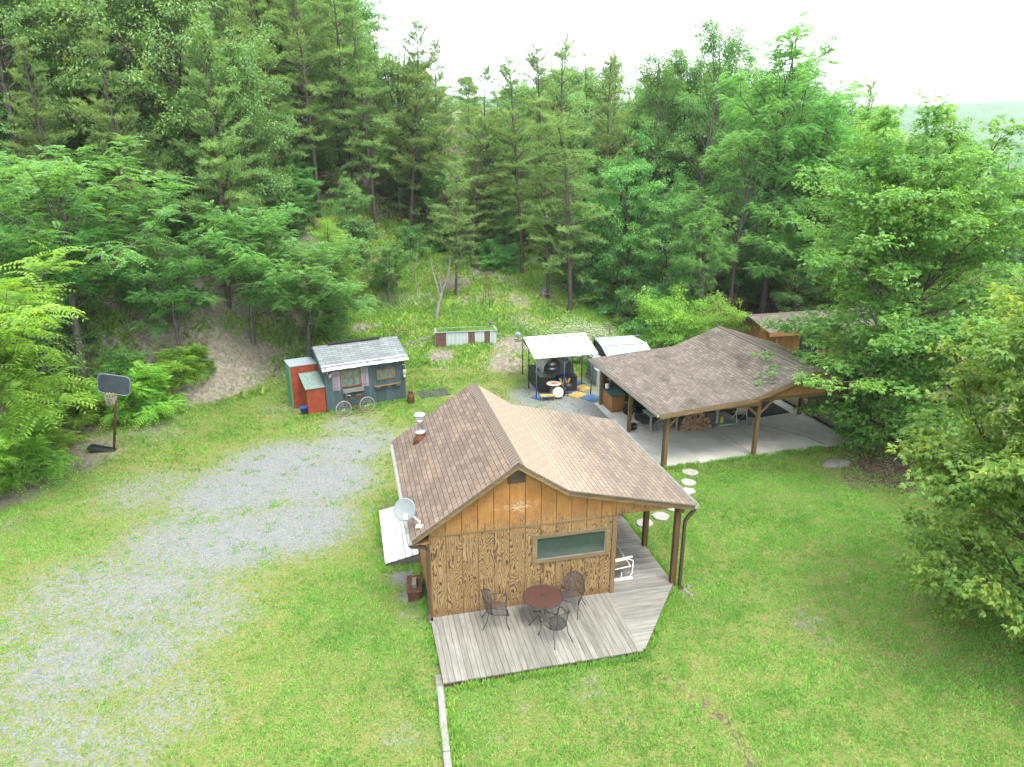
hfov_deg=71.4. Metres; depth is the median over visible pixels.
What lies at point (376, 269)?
bush
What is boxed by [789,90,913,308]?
lime tree
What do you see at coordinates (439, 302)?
dead tree
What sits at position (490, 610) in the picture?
patio chair
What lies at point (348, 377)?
window
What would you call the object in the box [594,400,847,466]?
concrete slab
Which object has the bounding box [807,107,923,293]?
broadleaf tree
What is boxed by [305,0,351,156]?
pine tree
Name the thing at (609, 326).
clothes post
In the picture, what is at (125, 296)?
bush
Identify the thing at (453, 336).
raised planter
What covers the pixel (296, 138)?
bush
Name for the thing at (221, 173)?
broadleaf tree
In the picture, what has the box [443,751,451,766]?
landscape timber
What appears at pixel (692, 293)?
bush
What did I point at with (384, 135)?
lime tree
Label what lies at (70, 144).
bush
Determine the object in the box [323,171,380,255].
oak tree
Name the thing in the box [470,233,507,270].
bush
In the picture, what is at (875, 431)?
maple tree
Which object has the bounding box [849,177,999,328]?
lime tree
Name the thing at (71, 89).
oak tree
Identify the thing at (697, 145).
oak tree
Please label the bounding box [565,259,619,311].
bush
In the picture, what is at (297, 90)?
pine tree
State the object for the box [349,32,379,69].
broadleaf tree
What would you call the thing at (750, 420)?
grey pail
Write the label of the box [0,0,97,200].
oak tree
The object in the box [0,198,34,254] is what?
bush
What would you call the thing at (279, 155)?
lime tree
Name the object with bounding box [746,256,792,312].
locust tree
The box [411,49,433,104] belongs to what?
broadleaf tree
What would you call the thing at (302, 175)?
broadleaf tree
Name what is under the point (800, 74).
locust tree
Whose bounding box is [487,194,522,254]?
broadleaf tree
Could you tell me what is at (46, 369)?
bush
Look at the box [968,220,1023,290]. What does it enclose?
oak tree
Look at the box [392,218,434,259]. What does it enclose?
bush
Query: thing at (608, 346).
metal shelter
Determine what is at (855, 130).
broadleaf tree
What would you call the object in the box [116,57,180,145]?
broadleaf tree
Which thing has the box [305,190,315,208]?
bush
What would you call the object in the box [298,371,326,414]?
red locker
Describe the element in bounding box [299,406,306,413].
blue pail
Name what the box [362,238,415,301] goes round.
locust tree
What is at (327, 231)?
lime tree
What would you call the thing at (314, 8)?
pine tree
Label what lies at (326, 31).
pine tree
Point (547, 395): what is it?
bench
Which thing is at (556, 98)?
oak tree
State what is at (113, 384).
basketball hoop
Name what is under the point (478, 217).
broadleaf tree
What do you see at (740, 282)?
locust tree
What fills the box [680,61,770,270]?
broadleaf tree
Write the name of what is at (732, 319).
peach bush
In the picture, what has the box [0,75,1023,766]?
ground
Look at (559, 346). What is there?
metal canopy
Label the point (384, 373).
window
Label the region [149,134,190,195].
bush
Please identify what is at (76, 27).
pine tree
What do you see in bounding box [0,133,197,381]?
locust tree
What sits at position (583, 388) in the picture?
painted slab
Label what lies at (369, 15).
broadleaf tree
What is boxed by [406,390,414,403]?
milk can
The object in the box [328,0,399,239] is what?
pine tree
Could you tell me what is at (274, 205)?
bush
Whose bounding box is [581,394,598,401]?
painted slab
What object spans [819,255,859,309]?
broadleaf tree
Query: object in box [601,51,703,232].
broadleaf tree
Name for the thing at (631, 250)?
lime tree
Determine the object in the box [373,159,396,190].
bush
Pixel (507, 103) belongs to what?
broadleaf tree
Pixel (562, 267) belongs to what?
bush
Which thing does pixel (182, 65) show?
pine tree
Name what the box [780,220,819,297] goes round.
broadleaf tree
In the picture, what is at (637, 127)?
broadleaf tree
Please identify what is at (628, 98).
broadleaf tree
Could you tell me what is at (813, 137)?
locust tree
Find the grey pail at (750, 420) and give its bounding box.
[747,417,753,424]
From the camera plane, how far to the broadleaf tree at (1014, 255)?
50.12 m
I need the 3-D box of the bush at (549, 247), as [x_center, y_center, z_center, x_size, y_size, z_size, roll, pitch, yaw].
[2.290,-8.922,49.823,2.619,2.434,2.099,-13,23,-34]
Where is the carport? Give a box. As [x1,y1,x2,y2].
[588,325,858,466]
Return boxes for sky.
[306,0,1023,105]
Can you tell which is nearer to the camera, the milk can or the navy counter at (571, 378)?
the milk can
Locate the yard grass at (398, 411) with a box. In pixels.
[59,266,1003,474]
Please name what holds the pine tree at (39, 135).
on the ground at (46, 669)
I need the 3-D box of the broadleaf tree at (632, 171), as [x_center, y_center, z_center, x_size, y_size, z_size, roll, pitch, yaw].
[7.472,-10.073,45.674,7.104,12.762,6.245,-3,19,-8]
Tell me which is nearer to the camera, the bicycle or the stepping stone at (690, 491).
the stepping stone at (690, 491)
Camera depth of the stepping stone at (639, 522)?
22.98 m
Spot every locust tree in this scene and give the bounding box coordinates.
[0,74,37,125]
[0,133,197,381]
[0,209,149,362]
[5,48,84,129]
[49,148,147,215]
[107,241,230,345]
[144,106,192,139]
[164,199,305,345]
[232,231,384,356]
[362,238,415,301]
[620,234,698,286]
[665,185,740,328]
[686,84,806,317]
[704,10,870,313]
[714,249,785,311]
[741,79,874,309]
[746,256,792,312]
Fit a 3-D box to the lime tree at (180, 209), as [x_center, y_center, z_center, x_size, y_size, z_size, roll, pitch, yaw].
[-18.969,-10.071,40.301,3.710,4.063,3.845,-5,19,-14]
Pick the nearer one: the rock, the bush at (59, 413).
the rock
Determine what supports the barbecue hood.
on the ground at (46, 669)
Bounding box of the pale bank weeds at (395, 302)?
[266,289,438,353]
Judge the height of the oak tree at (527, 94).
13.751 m
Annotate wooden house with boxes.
[736,307,892,361]
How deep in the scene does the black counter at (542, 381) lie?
34.96 m
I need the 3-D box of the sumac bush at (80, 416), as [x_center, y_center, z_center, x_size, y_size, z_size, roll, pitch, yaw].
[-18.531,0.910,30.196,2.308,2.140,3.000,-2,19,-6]
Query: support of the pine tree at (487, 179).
on the ground at (46, 669)
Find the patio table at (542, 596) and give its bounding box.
[523,584,562,628]
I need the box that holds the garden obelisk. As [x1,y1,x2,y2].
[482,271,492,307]
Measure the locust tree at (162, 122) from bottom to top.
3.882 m
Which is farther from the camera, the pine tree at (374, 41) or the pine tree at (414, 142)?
the pine tree at (374, 41)
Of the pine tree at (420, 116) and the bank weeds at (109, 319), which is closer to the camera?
the bank weeds at (109, 319)
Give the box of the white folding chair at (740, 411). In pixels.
[731,407,747,424]
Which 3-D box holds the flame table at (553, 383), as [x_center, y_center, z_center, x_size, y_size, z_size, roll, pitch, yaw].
[2.020,0.282,34.482,0.720,0.641,0.720,-2,19,-5]
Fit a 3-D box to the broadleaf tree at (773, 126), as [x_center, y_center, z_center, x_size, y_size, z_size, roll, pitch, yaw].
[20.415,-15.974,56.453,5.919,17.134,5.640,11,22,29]
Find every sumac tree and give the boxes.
[0,240,98,440]
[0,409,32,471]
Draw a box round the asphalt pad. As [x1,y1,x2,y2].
[725,401,789,419]
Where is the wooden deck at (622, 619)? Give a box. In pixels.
[431,515,672,686]
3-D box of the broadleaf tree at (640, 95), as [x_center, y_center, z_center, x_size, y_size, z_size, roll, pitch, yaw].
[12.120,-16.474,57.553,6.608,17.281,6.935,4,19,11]
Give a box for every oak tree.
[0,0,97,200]
[0,0,154,149]
[26,0,231,219]
[33,0,295,238]
[73,0,206,143]
[155,26,303,272]
[216,0,353,169]
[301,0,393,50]
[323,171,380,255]
[405,69,446,134]
[420,149,469,239]
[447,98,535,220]
[474,66,586,236]
[499,59,600,245]
[537,53,622,171]
[598,74,675,248]
[641,41,758,257]
[722,54,808,266]
[767,241,831,311]
[868,122,941,188]
[922,262,992,321]
[929,117,1013,210]
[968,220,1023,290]
[973,173,1023,278]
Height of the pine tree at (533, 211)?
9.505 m
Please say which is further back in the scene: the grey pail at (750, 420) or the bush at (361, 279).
the bush at (361, 279)
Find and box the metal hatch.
[379,507,419,566]
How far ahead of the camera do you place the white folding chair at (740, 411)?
30.92 m
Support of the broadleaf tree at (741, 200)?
on the ground at (46, 669)
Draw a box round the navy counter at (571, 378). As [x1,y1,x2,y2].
[556,373,576,390]
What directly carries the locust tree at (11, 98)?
on the ground at (46, 669)
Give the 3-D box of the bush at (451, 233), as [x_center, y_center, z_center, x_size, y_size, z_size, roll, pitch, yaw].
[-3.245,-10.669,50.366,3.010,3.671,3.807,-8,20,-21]
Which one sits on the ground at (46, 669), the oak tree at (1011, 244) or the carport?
the oak tree at (1011, 244)
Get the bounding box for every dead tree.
[405,237,418,291]
[430,255,450,319]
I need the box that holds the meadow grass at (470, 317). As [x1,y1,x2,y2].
[275,193,729,371]
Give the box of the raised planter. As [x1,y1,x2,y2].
[434,325,496,346]
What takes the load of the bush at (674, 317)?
on the ground at (46, 669)
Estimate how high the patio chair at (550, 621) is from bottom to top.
0.955 m
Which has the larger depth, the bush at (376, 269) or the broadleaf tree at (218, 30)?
the broadleaf tree at (218, 30)
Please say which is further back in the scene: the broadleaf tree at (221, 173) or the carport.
the broadleaf tree at (221, 173)
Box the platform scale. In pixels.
[711,410,735,426]
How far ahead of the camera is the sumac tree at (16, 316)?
24.35 m
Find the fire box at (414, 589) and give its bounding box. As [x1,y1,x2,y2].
[406,575,421,601]
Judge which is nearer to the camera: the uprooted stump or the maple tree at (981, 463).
the maple tree at (981, 463)
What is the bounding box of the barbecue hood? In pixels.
[535,357,573,377]
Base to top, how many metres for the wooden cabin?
4.379 m
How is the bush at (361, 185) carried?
on the ground at (46, 669)
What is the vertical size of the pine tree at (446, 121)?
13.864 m
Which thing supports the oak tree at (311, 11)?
on the ground at (46, 669)
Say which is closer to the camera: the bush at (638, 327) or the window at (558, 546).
the window at (558, 546)
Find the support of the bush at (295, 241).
on the ground at (46, 669)
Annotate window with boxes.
[340,367,360,387]
[376,367,394,379]
[532,526,609,563]
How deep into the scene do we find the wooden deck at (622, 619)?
17.75 m
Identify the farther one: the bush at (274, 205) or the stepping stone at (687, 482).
the bush at (274, 205)
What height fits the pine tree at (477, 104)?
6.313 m
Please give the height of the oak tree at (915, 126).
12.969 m
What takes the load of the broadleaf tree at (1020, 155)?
on the ground at (46, 669)
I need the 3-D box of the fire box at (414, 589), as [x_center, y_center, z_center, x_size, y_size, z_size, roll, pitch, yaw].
[-2.660,5.549,19.361,0.400,0.470,0.800,-3,19,-7]
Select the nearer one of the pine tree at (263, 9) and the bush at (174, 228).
the bush at (174, 228)
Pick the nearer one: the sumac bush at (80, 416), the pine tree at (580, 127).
the sumac bush at (80, 416)
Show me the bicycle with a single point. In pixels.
(357, 407)
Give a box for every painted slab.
[531,393,550,400]
[565,391,586,398]
[577,384,592,391]
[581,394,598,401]
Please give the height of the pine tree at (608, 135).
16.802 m
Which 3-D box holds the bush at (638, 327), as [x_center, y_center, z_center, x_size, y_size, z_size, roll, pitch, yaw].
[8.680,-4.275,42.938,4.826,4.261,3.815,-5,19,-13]
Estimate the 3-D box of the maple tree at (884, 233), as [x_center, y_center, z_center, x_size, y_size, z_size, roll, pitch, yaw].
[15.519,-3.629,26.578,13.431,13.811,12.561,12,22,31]
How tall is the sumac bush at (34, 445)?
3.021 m
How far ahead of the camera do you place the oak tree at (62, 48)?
37.41 m
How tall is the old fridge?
1.280 m
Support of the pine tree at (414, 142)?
on the ground at (46, 669)
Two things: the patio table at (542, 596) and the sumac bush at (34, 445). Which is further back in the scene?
the sumac bush at (34, 445)
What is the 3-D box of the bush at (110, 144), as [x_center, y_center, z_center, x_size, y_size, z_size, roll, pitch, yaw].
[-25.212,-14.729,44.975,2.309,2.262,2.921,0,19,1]
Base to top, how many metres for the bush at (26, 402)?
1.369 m
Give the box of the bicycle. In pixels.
[336,393,374,416]
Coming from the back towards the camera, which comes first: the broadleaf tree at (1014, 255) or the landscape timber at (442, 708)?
the broadleaf tree at (1014, 255)
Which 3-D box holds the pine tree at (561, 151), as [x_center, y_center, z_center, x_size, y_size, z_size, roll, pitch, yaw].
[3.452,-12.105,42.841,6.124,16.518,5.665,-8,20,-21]
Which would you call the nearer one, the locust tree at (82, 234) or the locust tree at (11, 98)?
the locust tree at (82, 234)
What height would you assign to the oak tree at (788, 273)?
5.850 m
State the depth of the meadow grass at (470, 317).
43.70 m
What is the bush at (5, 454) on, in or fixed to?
on the ground at (46, 669)
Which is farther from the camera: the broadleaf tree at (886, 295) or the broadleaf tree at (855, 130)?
the broadleaf tree at (855, 130)
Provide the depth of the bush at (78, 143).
41.49 m
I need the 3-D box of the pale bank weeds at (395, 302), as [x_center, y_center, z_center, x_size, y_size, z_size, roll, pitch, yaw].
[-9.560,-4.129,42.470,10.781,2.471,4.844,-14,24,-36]
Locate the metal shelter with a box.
[591,335,649,356]
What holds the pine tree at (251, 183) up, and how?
on the ground at (46, 669)
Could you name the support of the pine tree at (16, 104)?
on the ground at (46, 669)
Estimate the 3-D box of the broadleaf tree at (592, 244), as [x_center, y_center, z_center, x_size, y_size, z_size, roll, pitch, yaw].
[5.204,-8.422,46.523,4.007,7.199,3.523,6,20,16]
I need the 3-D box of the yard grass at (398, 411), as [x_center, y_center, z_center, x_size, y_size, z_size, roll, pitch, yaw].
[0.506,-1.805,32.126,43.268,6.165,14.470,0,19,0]
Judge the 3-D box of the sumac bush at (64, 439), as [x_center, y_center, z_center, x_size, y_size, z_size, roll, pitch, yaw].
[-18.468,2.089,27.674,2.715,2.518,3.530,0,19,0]
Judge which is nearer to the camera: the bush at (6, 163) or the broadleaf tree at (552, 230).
the bush at (6, 163)
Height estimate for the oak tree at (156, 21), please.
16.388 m
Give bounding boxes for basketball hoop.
[86,373,130,451]
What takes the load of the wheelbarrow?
on the concrete slab
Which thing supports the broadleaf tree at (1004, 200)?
on the ground at (46, 669)
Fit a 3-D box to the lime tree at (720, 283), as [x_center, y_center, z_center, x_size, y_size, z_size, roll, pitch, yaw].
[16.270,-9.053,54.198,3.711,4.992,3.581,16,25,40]
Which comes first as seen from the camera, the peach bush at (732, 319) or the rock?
the rock
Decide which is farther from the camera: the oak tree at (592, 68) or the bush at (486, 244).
the oak tree at (592, 68)
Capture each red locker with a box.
[284,356,316,408]
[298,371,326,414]
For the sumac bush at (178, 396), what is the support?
on the ground at (46, 669)
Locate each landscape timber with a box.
[434,674,443,688]
[436,686,449,751]
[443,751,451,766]
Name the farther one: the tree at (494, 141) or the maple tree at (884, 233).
the tree at (494, 141)
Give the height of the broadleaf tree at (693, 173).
20.054 m
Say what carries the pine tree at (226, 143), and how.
on the ground at (46, 669)
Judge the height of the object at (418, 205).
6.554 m
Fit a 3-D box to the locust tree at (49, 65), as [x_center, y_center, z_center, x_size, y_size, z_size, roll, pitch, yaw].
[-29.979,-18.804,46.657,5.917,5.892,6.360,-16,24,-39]
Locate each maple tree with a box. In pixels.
[746,88,1023,449]
[793,329,954,451]
[885,268,1023,654]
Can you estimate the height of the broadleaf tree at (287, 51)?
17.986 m
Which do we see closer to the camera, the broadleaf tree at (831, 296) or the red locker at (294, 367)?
the red locker at (294, 367)
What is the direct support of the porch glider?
on the wooden deck at (622, 619)
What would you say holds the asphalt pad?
on the ground at (46, 669)
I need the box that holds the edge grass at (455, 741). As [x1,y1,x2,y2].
[293,392,859,766]
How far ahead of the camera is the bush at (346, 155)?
58.99 m
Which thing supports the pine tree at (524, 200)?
on the ground at (46, 669)
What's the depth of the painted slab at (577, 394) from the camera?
34.60 m
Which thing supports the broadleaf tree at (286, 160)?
on the ground at (46, 669)
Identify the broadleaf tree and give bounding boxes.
[0,102,24,207]
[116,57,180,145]
[178,0,269,115]
[182,137,236,204]
[222,0,342,162]
[241,136,308,195]
[262,188,310,238]
[269,155,330,225]
[284,0,384,122]
[304,117,343,166]
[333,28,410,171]
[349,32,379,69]
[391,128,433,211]
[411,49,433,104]
[450,64,483,124]
[451,166,502,254]
[482,76,509,109]
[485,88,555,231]
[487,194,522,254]
[498,71,534,142]
[525,186,580,265]
[535,176,612,271]
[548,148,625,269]
[565,198,623,302]
[570,66,705,287]
[581,120,685,318]
[588,77,640,140]
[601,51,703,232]
[602,43,694,220]
[613,161,722,335]
[625,69,696,189]
[635,32,724,284]
[652,23,782,281]
[659,1,764,298]
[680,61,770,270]
[685,70,807,289]
[690,60,762,294]
[697,39,801,251]
[734,215,788,307]
[750,66,800,210]
[758,42,865,239]
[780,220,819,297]
[800,88,878,221]
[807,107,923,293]
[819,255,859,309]
[857,279,925,306]
[881,127,966,291]
[930,143,1010,301]
[976,144,1023,235]
[977,162,1023,292]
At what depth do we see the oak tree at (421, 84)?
65.44 m
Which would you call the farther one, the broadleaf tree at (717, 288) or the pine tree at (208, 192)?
the broadleaf tree at (717, 288)
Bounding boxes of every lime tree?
[153,174,207,241]
[253,147,296,192]
[298,207,360,313]
[356,112,396,163]
[514,222,551,264]
[604,233,669,308]
[707,238,740,289]
[773,119,869,308]
[774,252,829,307]
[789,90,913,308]
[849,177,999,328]
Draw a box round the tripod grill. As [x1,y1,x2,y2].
[564,383,571,395]
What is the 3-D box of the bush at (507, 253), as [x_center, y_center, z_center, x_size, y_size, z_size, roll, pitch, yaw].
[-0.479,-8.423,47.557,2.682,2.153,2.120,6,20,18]
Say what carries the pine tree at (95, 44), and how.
on the ground at (46, 669)
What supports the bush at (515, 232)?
on the ground at (46, 669)
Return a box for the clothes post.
[604,325,614,334]
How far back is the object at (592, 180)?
49.95 m
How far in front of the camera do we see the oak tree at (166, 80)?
46.80 m
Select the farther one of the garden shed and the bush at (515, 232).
the bush at (515, 232)
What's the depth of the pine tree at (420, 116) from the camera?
59.13 m
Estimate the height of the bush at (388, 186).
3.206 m
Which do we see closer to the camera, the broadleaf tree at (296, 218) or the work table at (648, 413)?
the work table at (648, 413)
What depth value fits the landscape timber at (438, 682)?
16.18 m
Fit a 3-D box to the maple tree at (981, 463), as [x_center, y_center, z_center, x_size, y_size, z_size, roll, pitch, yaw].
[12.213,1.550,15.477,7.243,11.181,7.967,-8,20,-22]
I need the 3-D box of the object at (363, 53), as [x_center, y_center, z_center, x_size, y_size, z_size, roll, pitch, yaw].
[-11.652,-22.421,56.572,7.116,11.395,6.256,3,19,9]
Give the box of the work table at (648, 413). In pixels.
[642,409,677,432]
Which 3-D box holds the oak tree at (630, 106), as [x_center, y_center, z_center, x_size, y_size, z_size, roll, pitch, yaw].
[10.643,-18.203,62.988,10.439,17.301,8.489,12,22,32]
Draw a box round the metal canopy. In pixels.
[514,333,597,398]
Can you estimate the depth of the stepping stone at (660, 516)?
23.35 m
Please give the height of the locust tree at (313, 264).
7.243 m
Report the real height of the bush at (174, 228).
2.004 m
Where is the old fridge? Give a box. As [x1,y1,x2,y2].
[587,354,600,382]
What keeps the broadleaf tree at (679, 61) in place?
on the ground at (46, 669)
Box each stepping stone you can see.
[637,518,652,526]
[651,512,668,521]
[681,478,695,485]
[682,469,697,475]
[683,487,695,494]
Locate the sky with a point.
(972, 48)
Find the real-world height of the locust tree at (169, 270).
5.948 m
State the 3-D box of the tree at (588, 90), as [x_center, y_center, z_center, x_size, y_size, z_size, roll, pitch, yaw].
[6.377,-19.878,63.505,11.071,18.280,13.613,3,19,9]
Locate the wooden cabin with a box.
[389,382,698,621]
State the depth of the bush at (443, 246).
50.76 m
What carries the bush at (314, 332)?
on the ground at (46, 669)
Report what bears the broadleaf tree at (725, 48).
on the ground at (46, 669)
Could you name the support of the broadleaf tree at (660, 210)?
on the ground at (46, 669)
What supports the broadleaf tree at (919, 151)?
on the ground at (46, 669)
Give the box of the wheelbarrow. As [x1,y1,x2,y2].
[631,413,670,430]
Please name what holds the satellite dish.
attached to the wooden cabin
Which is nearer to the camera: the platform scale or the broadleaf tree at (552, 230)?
the platform scale
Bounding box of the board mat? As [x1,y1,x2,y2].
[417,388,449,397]
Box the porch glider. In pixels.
[614,545,633,580]
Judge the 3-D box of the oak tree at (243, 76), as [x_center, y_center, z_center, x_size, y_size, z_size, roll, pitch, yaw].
[-14.904,-12.099,38.129,7.576,12.914,6.162,-13,23,-33]
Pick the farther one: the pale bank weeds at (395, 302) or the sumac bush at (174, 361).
the pale bank weeds at (395, 302)
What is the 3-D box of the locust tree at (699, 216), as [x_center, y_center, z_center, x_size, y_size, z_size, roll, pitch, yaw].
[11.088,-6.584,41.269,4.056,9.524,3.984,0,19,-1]
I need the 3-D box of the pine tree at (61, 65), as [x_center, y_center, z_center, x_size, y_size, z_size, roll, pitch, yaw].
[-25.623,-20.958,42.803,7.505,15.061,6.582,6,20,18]
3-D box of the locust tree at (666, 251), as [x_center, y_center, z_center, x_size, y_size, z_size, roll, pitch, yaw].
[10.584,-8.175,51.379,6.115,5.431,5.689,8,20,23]
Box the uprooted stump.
[539,283,552,297]
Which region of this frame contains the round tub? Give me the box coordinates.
[553,387,563,397]
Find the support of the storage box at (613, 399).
on the concrete slab
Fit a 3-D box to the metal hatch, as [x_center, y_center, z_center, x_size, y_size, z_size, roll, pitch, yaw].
[-3.530,4.654,22.104,1.010,0.435,3.180,-4,19,-12]
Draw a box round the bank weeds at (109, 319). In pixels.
[0,126,415,495]
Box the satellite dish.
[394,498,422,527]
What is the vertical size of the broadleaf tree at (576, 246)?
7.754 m
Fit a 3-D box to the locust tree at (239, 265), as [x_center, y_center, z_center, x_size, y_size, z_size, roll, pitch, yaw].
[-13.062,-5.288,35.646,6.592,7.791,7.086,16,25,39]
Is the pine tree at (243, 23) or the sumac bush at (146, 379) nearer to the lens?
the sumac bush at (146, 379)
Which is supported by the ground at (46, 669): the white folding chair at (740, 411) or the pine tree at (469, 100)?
the pine tree at (469, 100)
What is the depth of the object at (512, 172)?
56.41 m
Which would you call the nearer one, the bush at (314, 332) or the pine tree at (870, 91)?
the bush at (314, 332)
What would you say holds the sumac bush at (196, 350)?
on the ground at (46, 669)
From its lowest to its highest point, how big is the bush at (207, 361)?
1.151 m
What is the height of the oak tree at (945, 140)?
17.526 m
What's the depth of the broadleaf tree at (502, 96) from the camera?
74.38 m
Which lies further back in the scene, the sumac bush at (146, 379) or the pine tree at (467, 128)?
the pine tree at (467, 128)
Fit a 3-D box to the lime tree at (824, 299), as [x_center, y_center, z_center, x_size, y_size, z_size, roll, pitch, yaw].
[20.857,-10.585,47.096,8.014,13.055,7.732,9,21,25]
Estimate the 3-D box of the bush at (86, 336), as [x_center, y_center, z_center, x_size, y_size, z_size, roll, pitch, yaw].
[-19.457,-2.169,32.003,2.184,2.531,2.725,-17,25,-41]
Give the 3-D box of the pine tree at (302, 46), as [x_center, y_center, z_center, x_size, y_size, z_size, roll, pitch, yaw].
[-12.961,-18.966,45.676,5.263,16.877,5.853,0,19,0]
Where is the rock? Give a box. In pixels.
[821,459,850,468]
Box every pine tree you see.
[0,1,50,154]
[0,35,88,227]
[21,0,143,142]
[34,0,128,194]
[67,22,187,285]
[139,0,243,201]
[163,9,269,308]
[172,0,266,125]
[181,146,259,290]
[201,0,291,250]
[213,0,320,134]
[225,0,318,208]
[229,164,290,285]
[256,0,336,190]
[262,0,352,218]
[293,0,398,204]
[300,0,366,198]
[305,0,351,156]
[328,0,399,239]
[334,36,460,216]
[367,36,388,126]
[377,17,457,229]
[393,94,433,144]
[403,38,466,221]
[424,160,487,295]
[442,114,505,267]
[450,76,485,178]
[453,63,521,253]
[467,89,481,142]
[489,53,556,274]
[510,132,554,251]
[510,149,576,301]
[515,41,580,267]
[516,30,620,311]
[525,69,583,226]
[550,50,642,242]
[575,46,643,244]
[576,54,642,289]
[857,79,880,123]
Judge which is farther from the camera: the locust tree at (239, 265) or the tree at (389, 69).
the tree at (389, 69)
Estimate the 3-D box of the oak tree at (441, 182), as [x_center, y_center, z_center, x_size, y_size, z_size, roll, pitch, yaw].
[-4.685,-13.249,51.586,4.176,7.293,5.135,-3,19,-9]
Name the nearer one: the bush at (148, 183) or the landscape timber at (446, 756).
the landscape timber at (446, 756)
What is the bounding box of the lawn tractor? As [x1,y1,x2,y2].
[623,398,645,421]
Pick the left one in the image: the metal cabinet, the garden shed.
the garden shed
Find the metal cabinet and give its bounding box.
[593,368,599,386]
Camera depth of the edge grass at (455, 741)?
17.95 m
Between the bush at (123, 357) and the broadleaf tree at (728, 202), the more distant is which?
the broadleaf tree at (728, 202)
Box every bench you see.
[540,394,554,400]
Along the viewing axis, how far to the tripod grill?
34.36 m
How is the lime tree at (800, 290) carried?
on the ground at (46, 669)
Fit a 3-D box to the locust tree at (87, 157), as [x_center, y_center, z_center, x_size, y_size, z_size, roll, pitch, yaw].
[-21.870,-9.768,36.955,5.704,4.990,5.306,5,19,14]
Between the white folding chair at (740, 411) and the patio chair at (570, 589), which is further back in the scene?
the white folding chair at (740, 411)
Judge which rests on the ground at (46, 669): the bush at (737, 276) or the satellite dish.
the bush at (737, 276)
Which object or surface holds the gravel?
on the ground at (46, 669)
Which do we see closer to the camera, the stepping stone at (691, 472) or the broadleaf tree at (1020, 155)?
the stepping stone at (691, 472)
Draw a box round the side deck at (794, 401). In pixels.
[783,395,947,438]
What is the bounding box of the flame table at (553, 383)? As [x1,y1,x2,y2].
[546,381,560,393]
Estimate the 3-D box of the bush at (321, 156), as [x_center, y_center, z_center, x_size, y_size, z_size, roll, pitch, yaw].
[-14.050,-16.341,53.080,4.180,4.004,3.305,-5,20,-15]
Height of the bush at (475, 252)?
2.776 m
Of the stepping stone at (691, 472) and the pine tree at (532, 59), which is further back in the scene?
the pine tree at (532, 59)
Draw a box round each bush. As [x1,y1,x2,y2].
[0,148,21,191]
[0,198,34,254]
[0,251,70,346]
[0,320,88,405]
[0,415,82,496]
[1,403,93,471]
[5,396,46,417]
[40,113,88,148]
[41,403,75,425]
[53,379,108,429]
[57,310,105,356]
[65,139,109,184]
[72,359,193,430]
[89,346,151,405]
[106,137,130,152]
[111,281,138,305]
[112,167,183,215]
[130,372,191,410]
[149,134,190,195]
[153,346,211,390]
[161,210,196,242]
[165,341,216,373]
[187,287,210,308]
[197,356,216,375]
[254,236,312,311]
[266,200,305,241]
[292,131,307,160]
[296,285,351,336]
[298,137,350,188]
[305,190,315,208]
[322,213,385,269]
[332,145,364,164]
[332,260,375,306]
[338,177,371,209]
[366,260,397,291]
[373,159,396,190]
[378,171,420,206]
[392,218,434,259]
[421,217,457,253]
[444,206,486,255]
[462,220,496,254]
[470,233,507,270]
[486,242,524,272]
[500,215,524,238]
[518,314,618,344]
[529,242,564,268]
[545,249,588,291]
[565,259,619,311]
[611,277,665,331]
[618,277,696,343]
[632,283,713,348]
[679,290,756,334]
[683,285,718,321]
[714,262,754,287]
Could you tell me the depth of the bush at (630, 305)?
44.44 m
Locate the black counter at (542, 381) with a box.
[529,365,547,392]
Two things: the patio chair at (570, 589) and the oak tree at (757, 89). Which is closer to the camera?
the patio chair at (570, 589)
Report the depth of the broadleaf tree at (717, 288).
51.21 m
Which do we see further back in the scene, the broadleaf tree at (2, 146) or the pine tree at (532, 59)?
the pine tree at (532, 59)
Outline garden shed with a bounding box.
[306,336,407,410]
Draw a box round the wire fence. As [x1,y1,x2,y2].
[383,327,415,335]
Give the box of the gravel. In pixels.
[0,379,606,765]
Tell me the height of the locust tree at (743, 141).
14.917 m
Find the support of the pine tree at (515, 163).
on the ground at (46, 669)
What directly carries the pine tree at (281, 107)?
on the ground at (46, 669)
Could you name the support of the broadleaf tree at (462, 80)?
on the ground at (46, 669)
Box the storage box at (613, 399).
[602,386,626,412]
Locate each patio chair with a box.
[481,589,509,629]
[538,607,572,649]
[557,571,585,619]
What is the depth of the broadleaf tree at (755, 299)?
49.88 m

